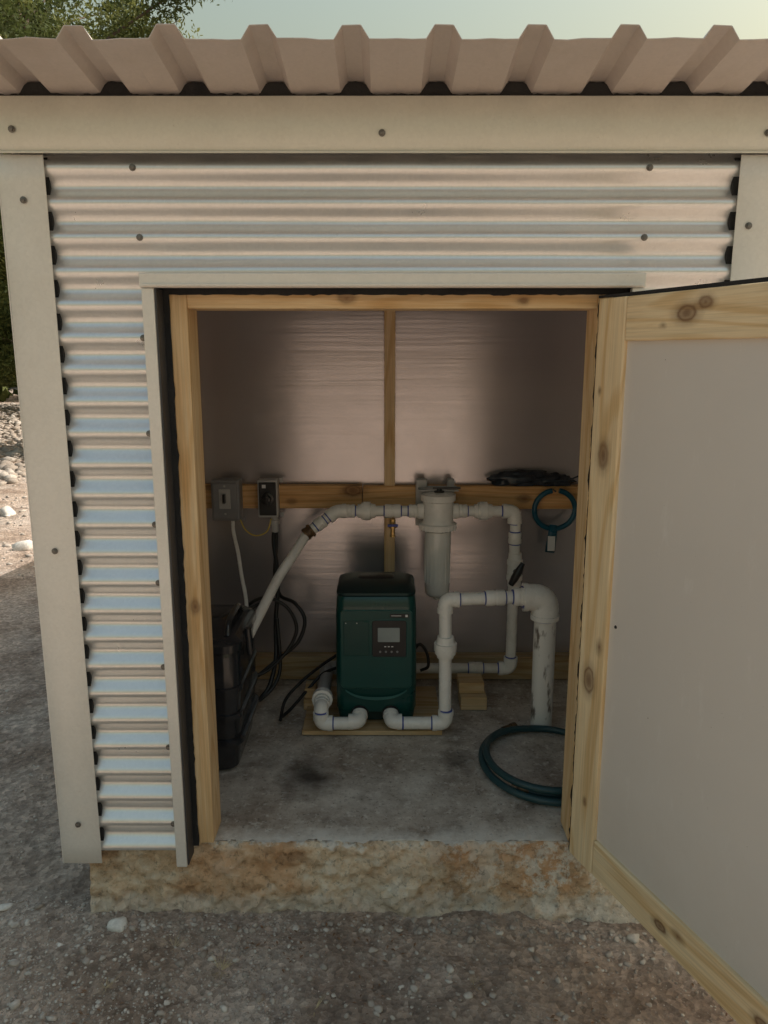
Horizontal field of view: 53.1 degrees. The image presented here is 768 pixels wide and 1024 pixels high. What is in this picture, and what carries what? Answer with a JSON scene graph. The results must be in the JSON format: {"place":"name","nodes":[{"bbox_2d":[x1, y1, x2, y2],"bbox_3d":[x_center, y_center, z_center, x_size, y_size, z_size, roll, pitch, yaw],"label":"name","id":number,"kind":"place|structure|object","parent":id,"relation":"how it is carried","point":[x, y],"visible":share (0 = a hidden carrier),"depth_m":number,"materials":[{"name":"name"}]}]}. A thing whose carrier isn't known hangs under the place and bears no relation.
{"place":"outdoors","nodes":[
{"label":"outdoors","id":0,"kind":"place"},
{"bbox_2d":[0,387,737,1023],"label":"ground","id":1,"kind":"structure","parent":0,"point":[544,999],"depth_m":1.80,"materials":[{"name":"grey gravel"}]},
{"bbox_2d":[0,903,12,910],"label":"rock","id":2,"kind":"object","parent":1,"relation":"on","point":[5,906],"visible":1,"depth_m":1.96,"materials":[{"name":"stone"}]},
{"bbox_2d":[0,506,15,515],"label":"rock","id":3,"kind":"object","parent":1,"relation":"on","point":[7,510],"visible":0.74,"depth_m":6.70,"materials":[{"name":"stone"}]},
{"bbox_2d":[0,366,18,401],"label":"distant trees","id":4,"kind":"object","parent":1,"relation":"on","point":[5,393],"depth_m":16.93,"materials":[{"name":"green plant"}]},
{"bbox_2d":[11,540,32,550],"bbox_3d":[-2.596,0.251,5.568,0.116,0.094,0.171,7,14,32],"label":"rock","id":5,"kind":"object","parent":1,"relation":"on","point":[25,545],"visible":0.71,"depth_m":5.52,"materials":[{"name":"stone"}]},
{"bbox_2d":[0,0,178,376],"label":"juniper tree","id":6,"kind":"object","parent":1,"relation":"on","point":[133,2],"depth_m":13.94,"materials":[{"name":"green plant"}]},
{"bbox_2d":[0,0,218,387],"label":"juniper tree","id":7,"kind":"object","parent":1,"relation":"on","point":[31,21],"visible":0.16,"depth_m":9.28,"materials":[{"name":"green plant"}]},
{"bbox_2d":[107,916,127,932],"bbox_3d":[-0.654,1.011,1.885,0.049,0.023,0.046,0,12,0],"label":"rock","id":8,"kind":"object","parent":1,"relation":"on","point":[117,924],"visible":1,"depth_m":1.88,"materials":[{"name":"stone"}]},
{"bbox_2d":[93,934,483,1017],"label":"dry grass","id":9,"kind":"structure","parent":1,"relation":"on","point":[223,966],"depth_m":1.73,"materials":[{"name":"beige plant"}]},
{"bbox_2d":[0,24,767,1023],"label":"pump shed","id":10,"kind":"structure","parent":1,"relation":"on","point":[352,264],"depth_m":1.64,"materials":[{"name":"beige metal"}]},
{"bbox_2d":[211,478,244,520],"bbox_3d":[-0.551,-0.037,2.696,0.108,0.156,0.094,0,12,0],"label":"light switch","id":11,"kind":"object","parent":10,"relation":"attached to","point":[227,498],"visible":0.97,"depth_m":2.67,"materials":[{"name":"grey plastic"}]},
{"bbox_2d":[211,602,258,769],"bbox_3d":[-0.535,0.505,2.341,0.301,0.456,0.344,0,12,0],"label":"plastic tank","id":12,"kind":"object","parent":10,"relation":"on","point":[235,673],"visible":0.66,"depth_m":2.22,"materials":[{"name":"black plastic"}]},
{"bbox_2d":[257,478,283,532],"bbox_3d":[-0.400,-0.019,2.706,0.084,0.192,0.082,0,12,0],"label":"rotary switch box","id":13,"kind":"object","parent":10,"relation":"attached to","point":[268,499],"visible":1,"depth_m":2.69,"materials":[{"name":"black plastic"}]},
{"bbox_2d":[231,519,429,720],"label":"electrical cables","id":14,"kind":"object","parent":10,"relation":"on","point":[279,656],"visible":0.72,"depth_m":2.65,"materials":[{"name":"rubber"}]},
{"bbox_2d":[302,686,441,734],"bbox_3d":[-0.038,0.672,2.622,0.448,0.015,0.338,0,12,0],"label":"plywood board","id":15,"kind":"object","parent":10,"relation":"on","point":[426,701],"visible":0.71,"depth_m":2.51,"materials":[{"name":"brown wood"}]},
{"bbox_2d":[304,681,316,709],"bbox_3d":[-0.254,0.633,2.669,0.043,0.073,0.090,0,12,0],"label":"wood block","id":16,"kind":"object","parent":15,"relation":"on","point":[308,697],"depth_m":2.63,"materials":[{"name":"brown wood"}]},
{"bbox_2d":[336,572,415,718],"bbox_3d":[-0.025,0.441,2.532,0.258,0.464,0.209,0,12,0],"label":"water pump","id":17,"kind":"object","parent":15,"relation":"on","point":[375,645],"visible":0.94,"depth_m":2.44,"materials":[{"name":"green plastic"}]},
{"bbox_2d":[253,502,558,730],"bbox_3d":[0.037,0.352,2.552,1.026,0.720,0.411,0,12,0],"label":"pvc pipework","id":18,"kind":"object","parent":10,"relation":"on","point":[539,602],"visible":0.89,"depth_m":2.46,"materials":[{"name":"white plastic"}]},
{"bbox_2d":[415,478,460,599],"bbox_3d":[0.187,0.100,2.691,0.150,0.418,0.159,0,12,0],"label":"water filter housing","id":19,"kind":"object","parent":10,"relation":"attached to","point":[438,510],"visible":0.98,"depth_m":2.64,"materials":[{"name":"white plastic"}]},
{"bbox_2d":[457,673,486,709],"bbox_3d":[0.305,0.625,2.680,0.094,0.086,0.115,0,12,0],"label":"wood block","id":20,"kind":"object","parent":10,"relation":"on","point":[471,693],"depth_m":2.65,"materials":[{"name":"brown wood"}]},
{"bbox_2d":[478,722,564,806],"bbox_3d":[0.482,0.730,2.281,0.400,0.048,0.452,0,12,0],"label":"garden hose","id":21,"kind":"object","parent":10,"relation":"on","point":[535,793],"visible":0.67,"depth_m":2.16,"materials":[{"name":"rubber"}]},
{"bbox_2d":[532,488,576,552],"bbox_3d":[0.605,0.029,2.739,0.163,0.235,0.048,0,12,0],"label":"filter wrench","id":22,"kind":"object","parent":10,"relation":"hanging from","point":[551,538],"visible":0.98,"depth_m":2.73,"materials":[{"name":"teal plastic"}]},
{"bbox_2d":[568,277,767,1023],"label":"door","id":23,"kind":"structure","parent":10,"relation":"in","point":[669,796],"depth_m":1.47,"materials":[{"name":"white paint"}]},
{"bbox_2d":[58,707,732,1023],"bbox_3d":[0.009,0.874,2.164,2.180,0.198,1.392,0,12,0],"label":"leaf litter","id":24,"kind":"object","parent":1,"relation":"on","point":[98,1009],"visible":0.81,"depth_m":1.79,"materials":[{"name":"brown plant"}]},
{"bbox_2d":[425,973,430,978],"bbox_3d":[0.099,1.044,1.728,0.015,0.009,0.015,0,12,0],"label":"rock","id":25,"kind":"object","parent":1,"relation":"on","point":[427,975],"visible":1,"depth_m":1.73,"materials":[{"name":"stone"}]},
{"bbox_2d":[446,964,453,972],"bbox_3d":[0.151,1.039,1.749,0.018,0.014,0.022,0,12,0],"label":"rock","id":26,"kind":"object","parent":1,"relation":"on","point":[449,968],"visible":1,"depth_m":1.74,"materials":[{"name":"stone"}]},
{"bbox_2d":[626,934,638,943],"bbox_3d":[0.600,1.021,1.848,0.028,0.016,0.035,8,14,35],"label":"rock","id":27,"kind":"object","parent":1,"relation":"on","point":[633,938],"visible":1,"depth_m":1.84,"materials":[{"name":"stone"}]},
{"bbox_2d":[33,0,767,38],"label":"sky","id":28,"kind":"structure","parent":0,"point":[315,19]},
{"bbox_2d":[486,469,578,485],"bbox_3d":[0.544,-0.146,2.733,0.363,0.104,0.083,0,12,0],"label":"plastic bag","id":29,"kind":"object","parent":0,"point":[520,477],"visible":0.96,"depth_m":2.72,"materials":[{"name":"black plastic"}]}
]}

